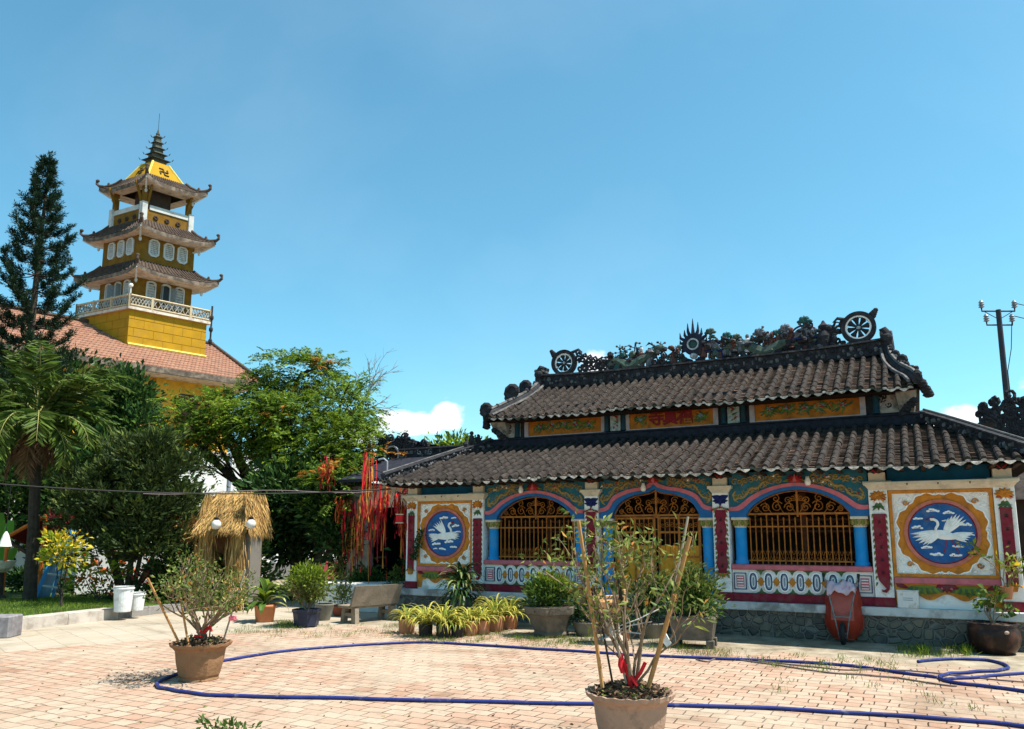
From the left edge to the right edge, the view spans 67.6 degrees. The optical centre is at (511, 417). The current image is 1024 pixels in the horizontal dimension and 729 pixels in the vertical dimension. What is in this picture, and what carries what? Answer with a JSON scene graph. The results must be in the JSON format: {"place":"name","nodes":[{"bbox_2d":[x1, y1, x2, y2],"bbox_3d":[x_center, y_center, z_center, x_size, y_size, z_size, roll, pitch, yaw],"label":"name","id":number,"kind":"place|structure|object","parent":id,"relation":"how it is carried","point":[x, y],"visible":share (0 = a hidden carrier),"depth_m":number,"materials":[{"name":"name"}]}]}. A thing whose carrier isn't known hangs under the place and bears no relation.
{"place":"outdoors","nodes":[
{"label":"outdoors","id":0,"kind":"place"},
{"bbox_2d":[0,513,17,559],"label":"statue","id":1,"kind":"object","parent":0,"point":[12,552],"visible":0.43,"depth_m":19.61,"materials":[{"name":"green stone"}]},
{"bbox_2d":[0,307,260,452],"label":"yellow building","id":2,"kind":"structure","parent":0,"point":[217,366],"depth_m":46.44,"materials":[{"name":"red ceramic"}]},
{"bbox_2d":[71,113,222,357],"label":"pagoda tower","id":3,"kind":"structure","parent":2,"relation":"on","point":[148,282],"depth_m":49.57,"materials":[{"name":"yellow paint"}]},
{"bbox_2d":[178,393,197,431],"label":"window","id":4,"kind":"structure","parent":2,"relation":"in","point":[182,395],"depth_m":46.88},
{"bbox_2d":[0,585,287,616],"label":"lawn","id":5,"kind":"structure","parent":0,"point":[13,594],"depth_m":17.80,"materials":[{"name":"plant"}]},
{"bbox_2d":[0,560,16,598],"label":"plant pot","id":6,"kind":"object","parent":5,"relation":"on","point":[6,566],"visible":1,"depth_m":18.76,"materials":[{"name":"beige paint"}]},
{"bbox_2d":[0,392,26,407],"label":"palm tree","id":7,"kind":"object","parent":5,"relation":"on","point":[6,403],"visible":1,"depth_m":16.30,"materials":[{"name":"green plant"}]},
{"bbox_2d":[3,514,65,593],"bbox_3d":[-12.235,3.540,19.716,0.991,2.054,1.150,0,-9,0],"label":"swing frame","id":8,"kind":"object","parent":5,"relation":"on","point":[20,534],"visible":0.32,"depth_m":19.25,"materials":[{"name":"orange paint"}]},
{"bbox_2d":[5,561,74,592],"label":"shrub","id":9,"kind":"object","parent":5,"relation":"on","point":[16,574],"visible":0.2,"depth_m":20.54,"materials":[{"name":"green plant"}]},
{"bbox_2d":[25,506,78,595],"bbox_3d":[-12.013,3.455,19.918,1.306,2.353,1.349,8,-12,-42],"label":"shrub","id":10,"kind":"object","parent":5,"relation":"on","point":[52,515],"visible":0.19,"depth_m":19.88,"materials":[{"name":"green plant"}]},
{"bbox_2d":[37,529,76,597],"bbox_3d":[-11.191,3.615,19.083,0.746,1.734,1.020,0,-9,0],"label":"play slide","id":11,"kind":"object","parent":5,"relation":"on","point":[47,584],"visible":0.34,"depth_m":18.79,"materials":[{"name":"blue plastic"}]},
{"bbox_2d":[34,527,93,606],"bbox_3d":[-9.717,3.234,16.509,1.219,1.702,1.054,0,-9,0],"label":"shrub","id":12,"kind":"object","parent":5,"relation":"on","point":[53,551],"visible":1,"depth_m":16.55,"materials":[{"name":"yellow plant"}]},
{"bbox_2d":[0,340,136,600],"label":"palm tree","id":13,"kind":"object","parent":5,"relation":"on","point":[41,442],"visible":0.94,"depth_m":18.32,"materials":[{"name":"green plant"}]},
{"bbox_2d":[0,477,11,546],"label":"hanging lamp","id":14,"kind":"object","parent":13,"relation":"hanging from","point":[5,541],"visible":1,"depth_m":16.75,"materials":[{"name":"white glass"}]},
{"bbox_2d":[59,544,133,599],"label":"shrub","id":15,"kind":"object","parent":5,"relation":"on","point":[108,570],"visible":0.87,"depth_m":17.67,"materials":[{"name":"green plant"}]},
{"bbox_2d":[57,565,179,600],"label":"shrub","id":16,"kind":"object","parent":5,"relation":"on","point":[144,575],"visible":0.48,"depth_m":17.87,"materials":[{"name":"green plant"}]},
{"bbox_2d":[74,542,162,594],"bbox_3d":[-10.220,3.953,20.087,2.161,1.350,0.180,3,-9,-21],"label":"flowering shrub","id":17,"kind":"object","parent":5,"relation":"on","point":[104,566],"depth_m":19.81,"materials":[{"name":"white plant"}]},
{"bbox_2d":[38,420,217,591],"bbox_3d":[-9.126,2.180,18.095,4.170,4.305,2.633,0,-9,0],"label":"juniper tree","id":18,"kind":"object","parent":5,"relation":"on","point":[131,527],"visible":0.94,"depth_m":17.73,"materials":[{"name":"green plant"}]},
{"bbox_2d":[134,542,222,600],"bbox_3d":[-7.882,3.760,18.188,2.459,1.832,1.935,0,-9,0],"label":"shrub","id":19,"kind":"object","parent":5,"relation":"on","point":[155,568],"visible":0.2,"depth_m":17.94,"materials":[{"name":"green plant"}]},
{"bbox_2d":[161,514,230,597],"bbox_3d":[-7.899,3.327,18.301,2.438,2.052,1.015,0,-9,0],"label":"shrub","id":20,"kind":"object","parent":5,"relation":"on","point":[193,524],"visible":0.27,"depth_m":18.23,"materials":[{"name":"green plant"}]},
{"bbox_2d":[186,491,272,610],"bbox_3d":[-6.542,3.272,17.768,1.568,3.138,1.567,-1,-9,7],"label":"thatched hut","id":21,"kind":"object","parent":5,"relation":"on","point":[244,547],"visible":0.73,"depth_m":17.52,"materials":[{"name":"wicker"}]},
{"bbox_2d":[211,509,220,528],"bbox_3d":[-6.644,2.257,17.221,0.216,0.529,0.213,0,-9,0],"label":"globe lamp","id":22,"kind":"object","parent":21,"relation":"hanging from","point":[216,523],"visible":1,"depth_m":17.13,"materials":[{"name":"white glass"}]},
{"bbox_2d":[246,505,255,528],"bbox_3d":[-5.863,2.246,17.222,0.216,0.529,0.213,0,-9,0],"label":"globe lamp","id":23,"kind":"object","parent":21,"relation":"hanging from","point":[251,523],"visible":1,"depth_m":17.14,"materials":[{"name":"white glass"}]},
{"bbox_2d":[6,580,287,586],"bbox_3d":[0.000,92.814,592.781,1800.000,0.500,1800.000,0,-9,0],"label":"ground","id":24,"kind":"structure","parent":0,"point":[279,581],"depth_m":27.43,"materials":[{"name":"green plant"}]},
{"bbox_2d":[0,151,91,422],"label":"norfolk pine","id":25,"kind":"object","parent":24,"relation":"on","point":[14,279],"visible":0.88,"depth_m":32.08,"materials":[{"name":"green plant"}]},
{"bbox_2d":[0,329,112,408],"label":"hedge tree","id":26,"kind":"object","parent":24,"relation":"on","point":[75,363],"visible":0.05,"depth_m":34.30,"materials":[{"name":"green plant"}]},
{"bbox_2d":[0,421,211,568],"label":"hedge tree","id":27,"kind":"object","parent":24,"relation":"on","point":[19,495],"visible":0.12,"depth_m":24.22,"materials":[{"name":"green plant"}]},
{"bbox_2d":[77,353,174,451],"bbox_3d":[-13.689,1.715,27.030,4.090,8.227,3.466,0,-9,0],"label":"broadleaf tree","id":28,"kind":"object","parent":24,"relation":"on","point":[131,411],"visible":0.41,"depth_m":26.73,"materials":[{"name":"green plant"}]},
{"bbox_2d":[7,451,378,583],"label":"garden wall","id":29,"kind":"structure","parent":24,"relation":"on","point":[209,481],"depth_m":30.62,"materials":[{"name":"white concrete"}]},
{"bbox_2d":[134,346,407,567],"bbox_3d":[-6.229,1.341,21.840,8.674,7.409,5.260,-5,-10,28],"label":"flame tree","id":30,"kind":"object","parent":24,"relation":"on","point":[277,436],"visible":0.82,"depth_m":21.69,"materials":[{"name":"green plant"}]},
{"bbox_2d":[337,348,402,577],"bbox_3d":[-4.443,1.563,24.111,1.986,7.629,0.741,0,-9,0],"label":"bare tree","id":31,"kind":"object","parent":24,"relation":"on","point":[373,377],"visible":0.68,"depth_m":24.41,"materials":[{"name":"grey plant"}]},
{"bbox_2d":[414,427,487,445],"bbox_3d":[-3.152,3.818,35.945,4.379,6.817,3.098,0,-9,0],"label":"hedge tree","id":32,"kind":"object","parent":24,"relation":"on","point":[449,437],"visible":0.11,"depth_m":35.88,"materials":[{"name":"green plant"}]},
{"bbox_2d":[978,300,1023,398],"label":"utility pole","id":33,"kind":"object","parent":24,"relation":"on","point":[1003,363],"visible":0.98,"depth_m":26.71,"materials":[{"name":"dark concrete"},{"name":"black metal"},{"name":"porcelain"}]},
{"bbox_2d":[265,563,306,579],"bbox_3d":[-7.289,5.065,24.471,1.400,0.800,0.610,0,-9,-2],"label":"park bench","id":34,"kind":"object","parent":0,"point":[287,573],"visible":0.06,"depth_m":24.65,"materials":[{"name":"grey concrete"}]},
{"bbox_2d":[317,561,344,579],"bbox_3d":[-5.843,5.042,24.485,1.100,0.850,0.610,4,-10,-25],"label":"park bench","id":35,"kind":"object","parent":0,"point":[325,567],"visible":0.05,"depth_m":24.64,"materials":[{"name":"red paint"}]},
{"bbox_2d":[0,598,1023,728],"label":"courtyard paving","id":36,"kind":"structure","parent":0,"point":[30,659],"depth_m":8.93,"materials":[{"name":"brick"}]},
{"bbox_2d":[0,614,22,637],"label":"stone block","id":37,"kind":"structure","parent":36,"relation":"on","point":[10,625],"depth_m":12.73,"materials":[{"name":"grey stone"}]},
{"bbox_2d":[71,667,167,690],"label":"fallen leaves","id":38,"kind":"object","parent":36,"relation":"on","point":[140,680],"visible":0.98,"depth_m":9.03,"materials":[{"name":"brown plant"}]},
{"bbox_2d":[22,591,287,629],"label":"lawn kerb","id":39,"kind":"structure","parent":36,"relation":"on","point":[37,621],"depth_m":14.92,"materials":[{"name":"concrete"}]},
{"bbox_2d":[113,585,134,611],"bbox_3d":[-7.829,3.658,15.417,0.410,0.500,0.403,0,-9,0],"label":"bucket","id":40,"kind":"object","parent":39,"relation":"on","point":[123,597],"visible":1,"depth_m":15.28,"materials":[{"name":"white plastic"}]},
{"bbox_2d":[131,592,145,610],"bbox_3d":[-7.689,3.773,15.710,0.326,0.360,0.318,0,-9,0],"label":"bucket","id":41,"kind":"object","parent":39,"relation":"on","point":[138,600],"visible":0.7,"depth_m":15.60,"materials":[{"name":"white plastic"}]},
{"bbox_2d":[143,545,259,682],"bbox_3d":[-3.724,2.319,9.150,1.313,1.588,1.713,3,-9,-17],"label":"potted bonsai","id":42,"kind":"object","parent":36,"relation":"on","point":[199,657],"visible":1,"depth_m":9.00,"materials":[{"name":"plant"}]},
{"bbox_2d":[196,714,262,728],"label":"plant","id":43,"kind":"object","parent":36,"relation":"on","point":[238,724],"visible":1,"depth_m":6.24,"materials":[{"name":"green plant"}]},
{"bbox_2d":[214,536,287,603],"bbox_3d":[-6.431,3.603,18.639,2.023,2.080,1.470,0,-9,0],"label":"shrub","id":44,"kind":"object","parent":36,"relation":"on","point":[264,563],"visible":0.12,"depth_m":18.54,"materials":[{"name":"green plant"}]},
{"bbox_2d":[243,577,289,621],"bbox_3d":[-4.885,3.597,15.142,0.910,0.876,0.798,6,-11,-36],"label":"potted dumb cane","id":45,"kind":"object","parent":36,"relation":"on","point":[264,609],"visible":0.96,"depth_m":15.01,"materials":[{"name":"green plant"}]},
{"bbox_2d":[275,557,337,627],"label":"potted bush","id":46,"kind":"object","parent":36,"relation":"on","point":[312,591],"visible":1,"depth_m":14.21,"materials":[{"name":"green plant"}]},
{"bbox_2d":[227,447,391,600],"bbox_3d":[-5.399,2.750,19.873,3.956,4.157,4.627,3,-9,-19],"label":"shade tree","id":47,"kind":"object","parent":36,"relation":"on","point":[296,538],"visible":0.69,"depth_m":19.38,"materials":[{"name":"green plant"}]},
{"bbox_2d":[318,454,335,490],"bbox_3d":[-4.464,1.337,18.506,0.394,0.920,0.514,1,-9,-8],"label":"ribbon bundle","id":48,"kind":"object","parent":47,"relation":"hanging from","point":[327,471],"visible":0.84,"depth_m":18.40,"materials":[{"name":"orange fabric"}]},
{"bbox_2d":[335,493,353,533],"bbox_3d":[-4.026,2.282,18.355,0.536,1.011,0.557,4,-10,-26],"label":"ribbon bundle","id":49,"kind":"object","parent":47,"relation":"hanging from","point":[343,509],"visible":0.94,"depth_m":18.29,"materials":[{"name":"red fabric"}]},
{"bbox_2d":[341,512,358,575],"bbox_3d":[-3.837,3.187,18.238,0.547,1.886,0.556,0,-9,0],"label":"ribbon bundle","id":50,"kind":"object","parent":47,"relation":"hanging from","point":[354,523],"visible":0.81,"depth_m":18.25,"materials":[{"name":"red fabric"}]},
{"bbox_2d":[315,603,334,620],"bbox_3d":[-3.758,3.903,15.335,0.400,0.330,0.400,0,-9,0],"label":"plant pot","id":51,"kind":"object","parent":36,"relation":"on","point":[326,612],"visible":0.91,"depth_m":15.21,"materials":[{"name":"concrete"}]},
{"bbox_2d":[325,554,346,580],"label":"potted plant","id":52,"kind":"object","parent":36,"relation":"on","point":[341,559],"visible":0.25,"depth_m":19.54,"materials":[{"name":"green plant"}]},
{"bbox_2d":[328,562,354,616],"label":"potted plant","id":53,"kind":"object","parent":36,"relation":"on","point":[336,611],"visible":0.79,"depth_m":16.20,"materials":[{"name":"green plant"}]},
{"bbox_2d":[346,563,391,581],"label":"potted plant","id":54,"kind":"object","parent":36,"relation":"on","point":[358,575],"visible":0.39,"depth_m":17.86,"materials":[{"name":"green plant"}]},
{"bbox_2d":[338,584,402,623],"bbox_3d":[-2.803,3.677,15.148,0.610,0.720,1.120,-8,-12,43],"label":"park bench","id":55,"kind":"object","parent":36,"relation":"on","point":[380,597],"visible":1,"depth_m":14.96,"materials":[{"name":"concrete"}]},
{"bbox_2d":[315,432,462,613],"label":"side hall","id":56,"kind":"structure","parent":36,"relation":"on","point":[415,450],"depth_m":19.65,"materials":[{"name":"stone"}]},
{"bbox_2d":[355,486,375,583],"bbox_3d":[-3.235,2.579,16.793,0.504,2.145,0.474,0,-9,0],"label":"ribbon bundle","id":57,"kind":"object","parent":56,"relation":"hanging from","point":[361,524],"visible":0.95,"depth_m":16.86,"materials":[{"name":"red fabric"}]},
{"bbox_2d":[361,447,376,523],"bbox_3d":[-3.173,1.501,16.977,0.304,1.726,0.562,1,-9,-5],"label":"ribbon bundle","id":58,"kind":"object","parent":56,"relation":"hanging from","point":[366,475],"visible":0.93,"depth_m":16.93,"materials":[{"name":"red fabric"}]},
{"bbox_2d":[374,469,387,579],"bbox_3d":[-2.892,2.349,16.848,0.340,2.421,0.572,2,-9,-12],"label":"ribbon bundle","id":59,"kind":"object","parent":56,"relation":"hanging from","point":[377,524],"visible":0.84,"depth_m":16.78,"materials":[{"name":"red fabric"}]},
{"bbox_2d":[382,562,405,586],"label":"potted plant","id":60,"kind":"object","parent":36,"relation":"on","point":[393,572],"visible":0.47,"depth_m":16.83,"materials":[{"name":"green plant"}]},
{"bbox_2d":[395,549,405,581],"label":"potted plant","id":61,"kind":"object","parent":36,"relation":"on","point":[401,561],"visible":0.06,"depth_m":18.01,"materials":[{"name":"green plant"}]},
{"bbox_2d":[387,604,423,633],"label":"spider plant","id":62,"kind":"object","parent":36,"relation":"on","point":[404,629],"visible":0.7,"depth_m":13.25,"materials":[{"name":"plant"}]},
{"bbox_2d":[396,601,447,636],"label":"spider plant","id":63,"kind":"object","parent":36,"relation":"on","point":[426,629],"visible":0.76,"depth_m":12.85,"materials":[{"name":"plant"}]},
{"bbox_2d":[419,600,469,637],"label":"spider plant","id":64,"kind":"object","parent":36,"relation":"on","point":[440,631],"visible":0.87,"depth_m":12.68,"materials":[{"name":"plant"}]},
{"bbox_2d":[438,609,476,637],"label":"spider plant","id":65,"kind":"object","parent":36,"relation":"on","point":[457,630],"visible":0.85,"depth_m":12.72,"materials":[{"name":"plant"}]},
{"bbox_2d":[435,561,486,616],"bbox_3d":[-0.973,3.389,14.787,1.054,1.180,1.060,0,-9,0],"label":"dracaena","id":66,"kind":"object","parent":36,"relation":"on","point":[463,575],"visible":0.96,"depth_m":14.71,"materials":[{"name":"plant"}]},
{"bbox_2d":[459,605,489,635],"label":"spider plant","id":67,"kind":"object","parent":36,"relation":"on","point":[474,630],"visible":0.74,"depth_m":12.97,"materials":[{"name":"plant"}]},
{"bbox_2d":[467,603,499,634],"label":"spider plant","id":68,"kind":"object","parent":36,"relation":"on","point":[483,626],"visible":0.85,"depth_m":13.10,"materials":[{"name":"plant"}]},
{"bbox_2d":[222,618,748,657],"bbox_3d":[-0.776,3.635,12.818,9.076,0.090,2.458,-3,-9,17],"label":"weed patch","id":69,"kind":"object","parent":36,"relation":"on","point":[289,623],"visible":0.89,"depth_m":12.43,"materials":[{"name":"green plant"}]},
{"bbox_2d":[472,593,519,631],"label":"spider plant","id":70,"kind":"object","parent":36,"relation":"on","point":[495,625],"visible":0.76,"depth_m":13.50,"materials":[{"name":"plant"}]},
{"bbox_2d":[489,595,530,628],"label":"spider plant","id":71,"kind":"object","parent":36,"relation":"on","point":[509,622],"visible":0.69,"depth_m":13.86,"materials":[{"name":"plant"}]},
{"bbox_2d":[33,635,1022,728],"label":"fallen leaves","id":72,"kind":"object","parent":36,"relation":"on","point":[478,679],"visible":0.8,"depth_m":7.79,"materials":[{"name":"brown plant"}]},
{"bbox_2d":[519,564,583,637],"bbox_3d":[0.685,3.103,13.023,1.172,1.212,1.064,3,-9,-17],"label":"potted plant","id":73,"kind":"object","parent":36,"relation":"on","point":[549,616],"visible":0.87,"depth_m":12.80,"materials":[{"name":"plant"}]},
{"bbox_2d":[561,592,598,636],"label":"potted plant","id":74,"kind":"object","parent":36,"relation":"on","point":[580,626],"visible":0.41,"depth_m":12.89,"materials":[{"name":"green plant"}]},
{"bbox_2d":[154,641,1023,727],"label":"garden hose","id":75,"kind":"object","parent":36,"relation":"on","point":[866,713],"visible":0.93,"depth_m":7.93,"materials":[{"name":"blue rubber"}]},
{"bbox_2d":[597,589,627,645],"bbox_3d":[1.582,3.147,12.085,0.540,0.840,0.540,2,-9,-11],"label":"clay basin","id":76,"kind":"object","parent":36,"relation":"on","point":[609,641],"visible":0.2,"depth_m":11.96,"materials":[{"name":"ceramic"}]},
{"bbox_2d":[518,507,722,728],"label":"potted shrub","id":77,"kind":"object","parent":36,"relation":"on","point":[631,700],"visible":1,"depth_m":6.17,"materials":[{"name":"green plant"}]},
{"bbox_2d":[619,611,640,640],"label":"potted plant","id":78,"kind":"object","parent":36,"relation":"on","point":[631,627],"visible":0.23,"depth_m":12.35,"materials":[{"name":"green plant"}]},
{"bbox_2d":[626,563,674,638],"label":"potted plant","id":79,"kind":"object","parent":36,"relation":"on","point":[654,628],"visible":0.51,"depth_m":12.72,"materials":[{"name":"green plant"}]},
{"bbox_2d":[655,558,734,648],"bbox_3d":[2.822,2.841,11.801,1.193,1.359,0.817,-5,-10,30],"label":"potted plant","id":80,"kind":"object","parent":36,"relation":"on","point":[692,632],"visible":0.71,"depth_m":11.66,"materials":[{"name":"plant"}]},
{"bbox_2d":[379,308,1023,651],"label":"temple hall","id":81,"kind":"structure","parent":36,"relation":"on","point":[785,468],"depth_m":14.56,"materials":[{"name":"stone"}]},
{"bbox_2d":[0,483,389,493],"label":"overhead cable","id":82,"kind":"object","parent":81,"relation":"attached to","point":[186,493],"visible":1,"depth_m":14.19,"materials":[{"name":"black plastic"}]},
{"bbox_2d":[143,489,391,494],"bbox_3d":[-4.693,1.483,15.305,4.833,0.235,0.013,5,-10,-29],"label":"overhead cable","id":83,"kind":"object","parent":81,"relation":"attached to","point":[278,490],"visible":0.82,"depth_m":15.30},
{"bbox_2d":[381,487,401,524],"bbox_3d":[-2.642,1.908,16.898,0.504,0.917,0.544,0,-9,0],"label":"ribbon bundle","id":84,"kind":"object","parent":81,"relation":"hanging from","point":[396,505],"visible":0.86,"depth_m":16.83,"materials":[{"name":"red fabric"}]},
{"bbox_2d":[395,488,403,522],"bbox_3d":[-2.416,1.884,16.505,0.160,0.800,0.160,0,-9,0],"label":"paper lantern","id":85,"kind":"object","parent":81,"relation":"hanging from","point":[399,517],"visible":0.98,"depth_m":16.39,"materials":[{"name":"red paper"}]},
{"bbox_2d":[394,491,407,574],"bbox_3d":[-2.396,2.533,16.814,0.382,1.828,0.575,0,-9,0],"label":"ribbon bundle","id":86,"kind":"object","parent":81,"relation":"hanging from","point":[402,511],"visible":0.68,"depth_m":16.81,"materials":[{"name":"red fabric"}]},
{"bbox_2d":[400,488,407,499],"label":"ribbon bundle","id":87,"kind":"object","parent":81,"relation":"hanging from","point":[405,490],"visible":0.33,"depth_m":16.91,"materials":[{"name":"red fabric"}]},
{"bbox_2d":[409,528,425,559],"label":"climbing plant","id":88,"kind":"object","parent":81,"relation":"attached to","point":[415,553],"visible":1,"depth_m":16.30,"materials":[{"name":"green plant"}]},
{"bbox_2d":[896,589,919,608],"bbox_3d":[6.194,2.842,11.969,0.312,0.275,0.140,-5,-10,31],"label":"electrical box","id":89,"kind":"object","parent":81,"relation":"on","point":[907,598],"visible":1,"depth_m":11.91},
{"bbox_2d":[956,537,1023,598],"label":"plant","id":90,"kind":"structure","parent":81,"relation":"attached to","point":[1006,589],"depth_m":11.25,"materials":[{"name":"green plant"}]},
{"bbox_2d":[695,658,956,686],"bbox_3d":[3.832,3.177,9.629,3.112,0.020,0.402,-6,-11,35],"label":"garden hose","id":91,"kind":"object","parent":36,"relation":"on","point":[843,673],"visible":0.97,"depth_m":9.34,"materials":[{"name":"blue rubber"}]},
{"bbox_2d":[822,573,863,644],"bbox_3d":[5.239,3.036,12.142,0.586,1.089,0.641,-5,-10,27],"label":"wheelbarrow","id":92,"kind":"object","parent":36,"relation":"on","point":[844,619],"visible":0.93,"depth_m":12.12,"materials":[{"name":"red paint"}]},
{"bbox_2d":[827,579,855,595],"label":"cloth bundle","id":93,"kind":"object","parent":92,"relation":"on","point":[845,587],"visible":1,"depth_m":12.20,"materials":[{"name":"white fabric"}]},
{"bbox_2d":[739,643,983,712],"bbox_3d":[4.471,3.201,10.036,2.872,0.103,4.918,-5,-10,30],"label":"weed patch","id":94,"kind":"object","parent":36,"relation":"on","point":[903,646],"visible":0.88,"depth_m":10.28,"materials":[{"name":"green plant"}]},
{"bbox_2d":[758,660,1023,682],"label":"garden hose","id":95,"kind":"object","parent":36,"relation":"on","point":[894,669],"visible":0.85,"depth_m":9.60,"materials":[{"name":"blue rubber"}]},
{"bbox_2d":[911,641,980,655],"bbox_3d":[6.253,3.325,11.070,1.202,0.173,0.685,0,-9,0],"label":"weed patch","id":96,"kind":"object","parent":36,"relation":"on","point":[966,648],"visible":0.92,"depth_m":10.93,"materials":[{"name":"green plant"}]},
{"bbox_2d":[917,657,1023,692],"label":"garden hose","id":97,"kind":"object","parent":36,"relation":"on","point":[942,675],"visible":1,"depth_m":9.40,"materials":[{"name":"blue rubber"}]},
{"bbox_2d":[945,672,1023,679],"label":"garden hose","id":98,"kind":"object","parent":36,"relation":"on","point":[985,676],"visible":0.96,"depth_m":9.12,"materials":[{"name":"blue rubber"}]},
{"bbox_2d":[966,583,1021,655],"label":"potted plant","id":99,"kind":"object","parent":36,"relation":"on","point":[995,637],"visible":1,"depth_m":10.95,"materials":[{"name":"brown ceramic"}]},
{"bbox_2d":[975,389,1023,579],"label":"hall","id":100,"kind":"structure","parent":36,"relation":"on","point":[1011,417],"depth_m":17.63,"materials":[{"name":"ceramic"}]},
{"bbox_2d":[0,0,1023,458],"label":"sky","id":101,"kind":"structure","parent":0,"point":[474,191],"materials":[{"name":"blue"}]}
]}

